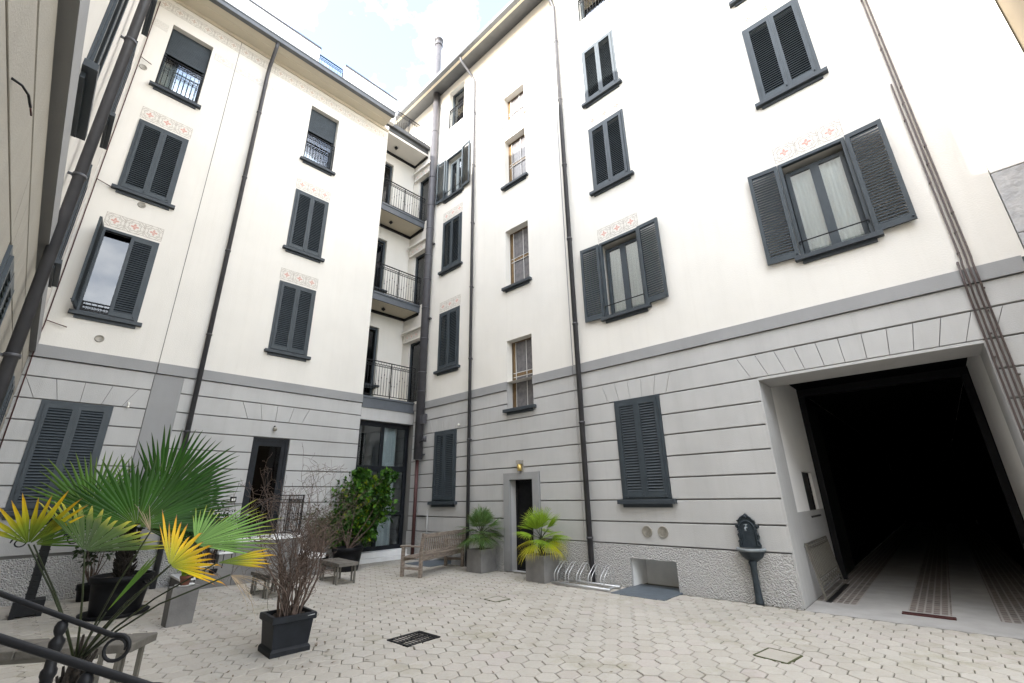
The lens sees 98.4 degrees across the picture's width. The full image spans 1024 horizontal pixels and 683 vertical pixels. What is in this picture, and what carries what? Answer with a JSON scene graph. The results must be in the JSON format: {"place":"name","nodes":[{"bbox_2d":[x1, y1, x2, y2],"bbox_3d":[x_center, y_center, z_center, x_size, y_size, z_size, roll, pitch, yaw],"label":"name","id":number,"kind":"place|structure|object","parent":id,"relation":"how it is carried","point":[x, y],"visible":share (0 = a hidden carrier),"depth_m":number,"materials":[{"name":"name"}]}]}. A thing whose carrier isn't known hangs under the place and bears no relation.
{"place":"outdoors","nodes":[
{"label":"outdoors","id":0,"kind":"place"},
{"bbox_2d":[253,0,510,112],"label":"sky","id":1,"kind":"structure","parent":0,"point":[390,43],"materials":[{"name":"white"}]},
{"bbox_2d":[0,522,1023,682],"bbox_3d":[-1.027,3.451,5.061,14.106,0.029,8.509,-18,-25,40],"label":"paving","id":2,"kind":"structure","parent":0,"point":[677,632],"depth_m":5.03,"materials":[{"name":"grey stone"}]},
{"bbox_2d":[7,509,75,620],"bbox_3d":[-7.223,3.364,6.790,0.340,1.490,0.814,-19,-26,41],"label":"iron post","id":3,"kind":"object","parent":2,"relation":"on","point":[17,610],"visible":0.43,"depth_m":6.62,"materials":[{"name":"black metal"}]},
{"bbox_2d":[0,590,131,682],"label":"stair handrail","id":4,"kind":"object","parent":2,"relation":"on","point":[49,670],"visible":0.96,"depth_m":1.31,"materials":[{"name":"black metal"}]},
{"bbox_2d":[0,632,157,682],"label":"slat bench","id":5,"kind":"object","parent":2,"relation":"on","point":[11,656],"visible":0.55,"depth_m":3.68,"materials":[{"name":"grey wood"}]},
{"bbox_2d":[0,0,157,431],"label":"apartment building","id":6,"kind":"structure","parent":2,"relation":"on","point":[66,67],"depth_m":3.77,"materials":[{"name":"beige paint"}]},
{"bbox_2d":[0,244,13,326],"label":"window","id":7,"kind":"structure","parent":6,"relation":"in","point":[7,264],"depth_m":3.39,"materials":[{"name":"paint"}]},
{"bbox_2d":[0,374,14,425],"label":"window","id":8,"kind":"structure","parent":6,"relation":"in","point":[11,387],"depth_m":6.40,"materials":[{"name":"paint"}]},
{"bbox_2d":[48,163,92,287],"bbox_3d":[-7.473,-2.003,7.496,1.130,2.069,0.160,-18,-26,40],"label":"window","id":9,"kind":"structure","parent":6,"relation":"in","point":[54,277],"depth_m":7.32,"materials":[{"name":"paint"}]},
{"bbox_2d":[70,0,128,140],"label":"window","id":10,"kind":"structure","parent":6,"relation":"in","point":[92,66],"depth_m":4.12,"materials":[{"name":"paint"}]},
{"bbox_2d":[100,38,137,149],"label":"window","id":11,"kind":"structure","parent":6,"relation":"in","point":[107,131],"depth_m":8.27,"materials":[{"name":"paint"}]},
{"bbox_2d":[141,0,157,36],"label":"window","id":12,"kind":"structure","parent":6,"relation":"in","point":[148,19],"depth_m":9.16,"materials":[{"name":"paint"}]},
{"bbox_2d":[0,633,161,682],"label":"stair handrail","id":13,"kind":"object","parent":2,"relation":"on","point":[91,669],"visible":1,"depth_m":1.03,"materials":[{"name":"black metal"}]},
{"bbox_2d":[75,582,89,601],"bbox_3d":[-7.271,4.298,7.590,0.357,0.260,0.357,-1,-19,0],"label":"plant pot","id":14,"kind":"object","parent":2,"relation":"on","point":[78,589],"visible":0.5,"depth_m":7.46,"materials":[{"name":"black plastic"}]},
{"bbox_2d":[72,528,113,584],"bbox_3d":[-7.251,3.766,7.754,0.713,0.946,0.610,10,-22,-29],"label":"shrub","id":15,"kind":"object","parent":14,"relation":"on","point":[89,554],"visible":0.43,"depth_m":7.68,"materials":[{"name":"green plant"}]},
{"bbox_2d":[76,570,154,621],"bbox_3d":[-5.916,3.796,6.651,0.881,0.540,0.844,-1,-19,0],"label":"plant pot","id":16,"kind":"object","parent":2,"relation":"on","point":[103,585],"visible":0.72,"depth_m":6.40,"materials":[{"name":"black plastic"}]},
{"bbox_2d":[23,424,242,576],"bbox_3d":[-5.838,2.448,6.947,2.826,2.350,1.500,14,-24,-36],"label":"fan palm","id":17,"kind":"object","parent":16,"relation":"in","point":[186,495],"visible":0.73,"depth_m":6.88,"materials":[{"name":"green plant"}]},
{"bbox_2d":[161,584,199,627],"bbox_3d":[-4.539,3.605,6.053,0.220,0.460,0.320,-16,-24,36],"label":"pedestal","id":18,"kind":"object","parent":2,"relation":"on","point":[178,611],"visible":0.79,"depth_m":5.98,"materials":[{"name":"grey concrete"}]},
{"bbox_2d":[174,575,194,586],"bbox_3d":[-4.544,3.327,6.151,0.236,0.130,0.236,-1,-19,0],"label":"flower pot","id":19,"kind":"object","parent":18,"relation":"on","point":[184,578],"visible":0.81,"depth_m":6.10,"materials":[{"name":"brown ceramic"}]},
{"bbox_2d":[177,563,193,577],"bbox_3d":[-4.570,3.186,6.203,0.226,0.267,0.186,-1,-19,0],"label":"potted plant","id":20,"kind":"object","parent":19,"relation":"in","point":[184,573],"visible":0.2,"depth_m":6.17,"materials":[{"name":"plant"}]},
{"bbox_2d":[196,568,217,573],"bbox_3d":[-5.975,4.627,8.694,0.546,0.330,0.546,-1,-19,0],"label":"plant pot","id":21,"kind":"object","parent":2,"relation":"on","point":[213,570],"visible":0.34,"depth_m":8.55,"materials":[{"name":"black plastic"}]},
{"bbox_2d":[181,502,240,562],"bbox_3d":[-6.124,3.926,8.932,1.218,1.280,0.946,-1,-19,0],"label":"shrub","id":22,"kind":"object","parent":21,"relation":"on","point":[209,557],"visible":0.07,"depth_m":8.84,"materials":[{"name":"green plant"}]},
{"bbox_2d":[0,0,429,606],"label":"apartment building","id":23,"kind":"structure","parent":2,"relation":"on","point":[234,274],"depth_m":11.05,"materials":[{"name":"beige paint"}]},
{"bbox_2d":[0,399,113,519],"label":"window","id":24,"kind":"structure","parent":23,"relation":"in","point":[61,430],"depth_m":8.10,"materials":[{"name":"paint"}]},
{"bbox_2d":[68,211,163,328],"bbox_3d":[-8.343,-1.546,9.327,0.600,2.449,1.255,-10,-21,23],"label":"window","id":25,"kind":"structure","parent":23,"relation":"in","point":[112,283],"depth_m":9.37,"materials":[{"name":"paint"}]},
{"bbox_2d":[111,106,192,210],"bbox_3d":[-8.379,-4.288,10.405,0.306,2.439,1.130,-19,-26,41],"label":"window","id":26,"kind":"structure","parent":23,"relation":"in","point":[150,172],"depth_m":10.36,"materials":[{"name":"paint"}]},
{"bbox_2d":[149,29,211,109],"bbox_3d":[-8.505,-6.997,11.439,0.526,2.199,1.050,-19,-26,41],"label":"window","id":27,"kind":"structure","parent":23,"relation":"in","point":[184,64],"depth_m":11.44,"materials":[{"name":"paint"}]},
{"bbox_2d":[239,437,289,534],"bbox_3d":[-5.834,3.367,10.394,0.141,2.150,0.830,-19,-26,41],"label":"door","id":28,"kind":"structure","parent":23,"relation":"in","point":[275,450],"depth_m":10.45,"materials":[{"name":"glass"}]},
{"bbox_2d":[264,267,318,361],"bbox_3d":[-5.853,-0.710,11.827,0.306,2.449,1.130,-19,-26,41],"label":"window","id":29,"kind":"structure","parent":23,"relation":"in","point":[294,307],"depth_m":11.77,"materials":[{"name":"paint"}]},
{"bbox_2d":[282,177,330,262],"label":"window","id":30,"kind":"structure","parent":23,"relation":"in","point":[306,232],"depth_m":12.77,"materials":[{"name":"paint"}]},
{"bbox_2d":[300,109,336,175],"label":"window","id":31,"kind":"structure","parent":23,"relation":"in","point":[319,145],"depth_m":13.85,"materials":[{"name":"paint"}]},
{"bbox_2d":[364,326,378,395],"bbox_3d":[-4.599,0.662,13.963,0.270,2.480,0.900,-19,-26,41],"label":"balcony door","id":32,"kind":"structure","parent":23,"relation":"in","point":[372,338],"depth_m":14.21,"materials":[{"name":"paint"}]},
{"bbox_2d":[374,239,387,292],"bbox_3d":[-4.652,-2.451,15.057,0.270,2.480,0.900,-19,-26,41],"label":"balcony door","id":33,"kind":"structure","parent":23,"relation":"in","point":[380,255],"depth_m":15.35,"materials":[{"name":"paint"}]},
{"bbox_2d":[383,163,392,202],"bbox_3d":[-4.794,-5.538,16.190,0.080,2.480,0.710,-19,-26,41],"label":"balcony door","id":34,"kind":"structure","parent":23,"relation":"in","point":[388,172],"depth_m":16.49,"materials":[{"name":"paint"}]},
{"bbox_2d":[169,495,304,588],"bbox_3d":[-5.702,4.149,9.376,0.895,1.675,2.130,-19,-26,41],"label":"entrance landing","id":35,"kind":"object","parent":2,"relation":"on","point":[220,556],"visible":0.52,"depth_m":8.95,"materials":[{"name":"white stone"}]},
{"bbox_2d":[250,569,292,598],"bbox_3d":[-4.258,4.267,7.801,0.852,0.360,0.400,-17,-25,39],"label":"slat bench","id":36,"kind":"object","parent":2,"relation":"on","point":[257,574],"visible":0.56,"depth_m":7.75,"materials":[{"name":"grey wood"}]},
{"bbox_2d":[258,605,316,658],"bbox_3d":[-2.509,3.220,4.926,0.470,0.372,0.468,17,-26,-41],"label":"planter","id":37,"kind":"object","parent":2,"relation":"on","point":[282,635],"visible":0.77,"depth_m":4.79,"materials":[{"name":"plastic"}]},
{"bbox_2d":[203,444,380,616],"bbox_3d":[-2.487,2.172,5.174,1.786,1.922,1.805,11,-22,-30],"label":"bare shrub","id":38,"kind":"object","parent":37,"relation":"in","point":[283,602],"visible":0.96,"depth_m":5.09,"materials":[{"name":"brown plant"}]},
{"bbox_2d":[298,551,325,575],"bbox_3d":[-4.681,5.031,10.042,1.020,0.420,0.420,-19,-26,41],"label":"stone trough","id":39,"kind":"object","parent":2,"relation":"on","point":[313,563],"visible":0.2,"depth_m":9.77,"materials":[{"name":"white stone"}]},
{"bbox_2d":[319,558,358,584],"bbox_3d":[-3.541,4.660,8.983,0.400,0.381,1.012,16,-26,-40],"label":"slat bench","id":40,"kind":"object","parent":2,"relation":"on","point":[337,562],"visible":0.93,"depth_m":8.82,"materials":[{"name":"grey wood"}]},
{"bbox_2d":[332,545,363,571],"bbox_3d":[-3.864,5.082,10.347,0.714,0.500,0.714,-1,-19,0],"label":"plant pot","id":41,"kind":"object","parent":2,"relation":"on","point":[353,553],"visible":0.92,"depth_m":10.13,"materials":[{"name":"black plastic"}]},
{"bbox_2d":[317,466,399,548],"bbox_3d":[-3.978,4.277,11.440,2.094,2.042,1.557,-1,-19,0],"label":"lemon bush","id":42,"kind":"object","parent":41,"relation":"in","point":[361,524],"visible":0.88,"depth_m":11.30,"materials":[{"name":"green plant"}]},
{"bbox_2d":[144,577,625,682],"bbox_3d":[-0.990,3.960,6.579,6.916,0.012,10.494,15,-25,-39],"label":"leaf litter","id":43,"kind":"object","parent":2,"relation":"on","point":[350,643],"visible":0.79,"depth_m":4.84,"materials":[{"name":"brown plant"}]},
{"bbox_2d":[387,630,440,646],"bbox_3d":[-1.151,3.487,5.184,0.400,0.021,0.470,-17,-25,38],"label":"drain grate","id":44,"kind":"object","parent":2,"relation":"on","point":[420,635],"visible":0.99,"depth_m":5.17,"materials":[{"name":"black metal"}]},
{"bbox_2d":[405,559,450,566],"bbox_3d":[-1.994,5.620,11.221,0.970,0.024,1.020,-18,-25,40],"label":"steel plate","id":45,"kind":"object","parent":2,"relation":"on","point":[432,563],"visible":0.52,"depth_m":11.11,"materials":[{"name":"grey metal"}]},
{"bbox_2d":[400,528,465,577],"bbox_3d":[-1.762,4.770,10.092,0.616,0.851,1.730,-10,-21,24],"label":"garden bench","id":46,"kind":"object","parent":2,"relation":"on","point":[445,551],"visible":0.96,"depth_m":9.75,"materials":[{"name":"brown wood"}]},
{"bbox_2d":[467,548,495,573],"bbox_3d":[-0.686,4.895,9.912,0.460,0.460,0.460,-18,-25,40],"label":"planter","id":47,"kind":"object","parent":2,"relation":"on","point":[479,561],"visible":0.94,"depth_m":9.76,"materials":[{"name":"concrete"}]},
{"bbox_2d":[454,504,503,552],"bbox_3d":[-0.712,4.260,10.129,1.271,1.085,1.266,-1,-19,0],"label":"fan palm","id":48,"kind":"object","parent":47,"relation":"in","point":[480,517],"visible":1,"depth_m":10.01,"materials":[{"name":"green plant"}]},
{"bbox_2d":[484,596,510,601],"bbox_3d":[-0.239,4.151,7.118,0.316,0.016,0.316,15,-25,-37],"label":"manhole cover","id":49,"kind":"object","parent":2,"relation":"on","point":[497,599],"visible":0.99,"depth_m":7.09,"materials":[{"name":"grey metal"}]},
{"bbox_2d":[526,552,558,583],"bbox_3d":[0.596,4.441,8.696,0.460,0.470,0.460,-18,-25,40],"label":"planter","id":50,"kind":"object","parent":2,"relation":"on","point":[540,569],"visible":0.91,"depth_m":8.54,"materials":[{"name":"concrete"}]},
{"bbox_2d":[512,507,573,563],"bbox_3d":[0.613,3.876,8.880,1.287,1.128,1.228,-1,-19,0],"label":"fan palm","id":51,"kind":"object","parent":50,"relation":"in","point":[536,523],"visible":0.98,"depth_m":8.77,"materials":[{"name":"green plant"}]},
{"bbox_2d":[551,561,620,591],"bbox_3d":[1.318,4.243,8.051,1.240,0.372,0.384,-18,-25,40],"label":"bicycle rack","id":52,"kind":"object","parent":2,"relation":"on","point":[591,583],"visible":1,"depth_m":7.99,"materials":[{"name":"silver metal"}]},
{"bbox_2d":[611,584,682,600],"bbox_3d":[2.345,4.223,7.459,0.950,0.024,1.020,-18,-25,40],"label":"steel plate","id":53,"kind":"object","parent":2,"relation":"on","point":[653,592],"visible":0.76,"depth_m":7.38,"materials":[{"name":"grey metal"}]},
{"bbox_2d":[385,0,1023,609],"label":"apartment building","id":54,"kind":"structure","parent":2,"relation":"on","point":[699,278],"depth_m":8.87,"materials":[{"name":"beige paint"}]},
{"bbox_2d":[407,341,419,401],"bbox_3d":[-3.130,0.991,14.324,0.600,2.030,0.080,-18,-25,40],"label":"balcony door","id":55,"kind":"structure","parent":54,"relation":"in","point":[414,350],"depth_m":14.41,"materials":[{"name":"paint"}]},
{"bbox_2d":[413,253,424,304],"bbox_3d":[-3.183,-2.121,15.418,0.600,2.030,0.080,-18,-25,40],"label":"balcony door","id":56,"kind":"structure","parent":54,"relation":"in","point":[419,271],"depth_m":15.52,"materials":[{"name":"paint"}]},
{"bbox_2d":[419,177,428,221],"bbox_3d":[-3.236,-5.225,16.509,0.600,2.030,0.080,-18,-25,40],"label":"balcony door","id":57,"kind":"structure","parent":54,"relation":"in","point":[424,184],"depth_m":16.62,"materials":[{"name":"paint"}]},
{"bbox_2d":[427,428,457,506],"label":"window","id":58,"kind":"structure","parent":54,"relation":"in","point":[444,493],"depth_m":12.05,"materials":[{"name":"paint"}]},
{"bbox_2d":[433,294,460,375],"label":"window","id":59,"kind":"structure","parent":54,"relation":"in","point":[450,361],"depth_m":13.36,"materials":[{"name":"paint"}]},
{"bbox_2d":[438,202,462,275],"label":"window","id":60,"kind":"structure","parent":54,"relation":"in","point":[454,229],"depth_m":14.50,"materials":[{"name":"paint"}]},
{"bbox_2d":[435,138,469,204],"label":"window","id":61,"kind":"structure","parent":54,"relation":"in","point":[456,179],"depth_m":15.54,"materials":[{"name":"paint"}]},
{"bbox_2d":[445,86,464,134],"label":"window","id":62,"kind":"structure","parent":54,"relation":"in","point":[458,118],"depth_m":16.55,"materials":[{"name":"paint"}]},
{"bbox_2d":[501,91,525,128],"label":"window","id":63,"kind":"structure","parent":54,"relation":"in","point":[516,109],"depth_m":14.10,"materials":[{"name":"white wood"}]},
{"bbox_2d":[500,134,527,191],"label":"window","id":64,"kind":"structure","parent":54,"relation":"in","point":[517,156],"depth_m":13.43,"materials":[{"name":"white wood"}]},
{"bbox_2d":[501,226,531,292],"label":"window","id":65,"kind":"structure","parent":54,"relation":"in","point":[519,248],"depth_m":12.33,"materials":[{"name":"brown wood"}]},
{"bbox_2d":[502,337,536,414],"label":"window","id":66,"kind":"structure","parent":54,"relation":"in","point":[523,401],"depth_m":11.21,"materials":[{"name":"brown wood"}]},
{"bbox_2d":[516,460,523,471],"bbox_3d":[0.179,2.877,10.229,0.130,0.250,0.130,-18,-25,40],"label":"wall lamp","id":67,"kind":"object","parent":54,"relation":"attached to","point":[520,465],"visible":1,"depth_m":10.20,"materials":[{"name":"metal"}]},
{"bbox_2d":[516,479,533,570],"bbox_3d":[0.388,4.143,10.040,0.710,1.930,0.080,-18,-25,40],"label":"door","id":68,"kind":"structure","parent":54,"relation":"in","point":[524,502],"depth_m":10.17,"materials":[{"name":"black metal"}]},
{"bbox_2d":[576,0,610,27],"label":"window","id":69,"kind":"structure","parent":54,"relation":"in","point":[589,8],"depth_m":12.62,"materials":[{"name":"paint"}]},
{"bbox_2d":[581,29,621,108],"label":"window","id":70,"kind":"structure","parent":54,"relation":"in","point":[601,72],"depth_m":11.65,"materials":[{"name":"paint"}]},
{"bbox_2d":[587,96,633,196],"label":"window","id":71,"kind":"structure","parent":54,"relation":"in","point":[610,157],"depth_m":10.78,"materials":[{"name":"paint"}]},
{"bbox_2d":[580,212,668,323],"bbox_3d":[2.452,-1.593,9.733,1.939,2.359,0.418,-18,-26,40],"label":"window","id":72,"kind":"structure","parent":54,"relation":"in","point":[626,269],"depth_m":9.78,"materials":[{"name":"paint"}]},
{"bbox_2d":[614,394,676,507],"bbox_3d":[2.489,2.077,8.415,1.130,2.019,0.306,-18,-25,40],"label":"window","id":73,"kind":"structure","parent":54,"relation":"in","point":[644,463],"depth_m":8.34,"materials":[{"name":"paint"}]},
{"bbox_2d":[728,0,745,8],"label":"window","id":74,"kind":"structure","parent":54,"relation":"in","point":[732,3],"depth_m":9.20,"materials":[{"name":"paint"}]},
{"bbox_2d":[737,0,828,109],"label":"window","id":75,"kind":"structure","parent":54,"relation":"in","point":[783,60],"depth_m":8.40,"materials":[{"name":"paint"}]},
{"bbox_2d":[801,470,820,517],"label":"passage window","id":76,"kind":"structure","parent":54,"relation":"in","point":[807,478],"depth_m":8.43,"materials":[{"name":"black glass"}]},
{"bbox_2d":[747,118,917,265],"bbox_3d":[5.269,-2.427,7.480,1.939,2.370,0.734,-18,-25,40],"label":"window","id":77,"kind":"structure","parent":54,"relation":"in","point":[830,216],"depth_m":7.37,"materials":[{"name":"paint"}]},
{"bbox_2d":[735,513,766,605],"bbox_3d":[3.590,3.258,6.654,0.420,1.250,0.244,-18,-25,40],"label":"wall fountain","id":78,"kind":"object","parent":2,"relation":"on","point":[746,526],"depth_m":6.71,"materials":[{"name":"grey metal"}]},
{"bbox_2d":[753,647,802,663],"bbox_3d":[2.675,3.163,4.448,0.356,0.016,0.336,14,-24,-36],"label":"manhole cover","id":79,"kind":"object","parent":2,"relation":"on","point":[781,656],"visible":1,"depth_m":4.43,"materials":[{"name":"beige stone"}]},
{"bbox_2d":[910,0,1023,248],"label":"neighbour building","id":80,"kind":"structure","parent":2,"relation":"on","point":[977,50],"depth_m":6.20,"materials":[{"name":"white paint"}]},
{"bbox_2d":[805,522,1023,640],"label":"passage floor","id":81,"kind":"structure","parent":0,"point":[969,577],"depth_m":7.67,"materials":[{"name":"concrete"}]},
{"bbox_2d":[804,535,849,602],"bbox_3d":[5.242,3.722,7.330,0.198,0.813,1.800,-18,-25,40],"label":"iron grille","id":82,"kind":"object","parent":81,"relation":"on","point":[826,549],"visible":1,"depth_m":7.27,"materials":[{"name":"beige metal"}]},
{"bbox_2d":[902,611,956,620],"bbox_3d":[5.396,3.563,5.725,0.530,0.040,0.120,-18,-25,40],"label":"drain channel","id":83,"kind":"object","parent":81,"relation":"on","point":[929,615],"visible":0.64,"depth_m":5.72,"materials":[{"name":"black metal"}]},
{"bbox_2d":[994,0,1023,52],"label":"neighbour building","id":84,"kind":"structure","parent":0,"point":[1012,11],"depth_m":6.01,"materials":[{"name":"beige paint"}]},
{"bbox_3d":[-2.511,2.314,2.390,0.483,0.400,0.483,-1,-19,0],"label":"plant pot","id":85,"kind":"object","parent":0,"visible":0},
{"bbox_2d":[0,490,280,682],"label":"fan palm","id":86,"kind":"object","parent":85,"relation":"in","point":[57,524],"visible":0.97,"depth_m":2.56,"materials":[{"name":"green plant"}]},
{"bbox_3d":[-4.521,5.172,10.331,0.420,0.340,0.420,-1,-19,0],"label":"plant pot","id":87,"kind":"object","parent":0,"visible":0},
{"bbox_2d":[293,503,338,552],"bbox_3d":[-4.694,4.489,10.546,1.069,1.198,0.939,-1,-19,0],"label":"shrub","id":88,"kind":"object","parent":87,"relation":"in","point":[331,527],"visible":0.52,"depth_m":10.55,"materials":[{"name":"brown plant"}]}
]}

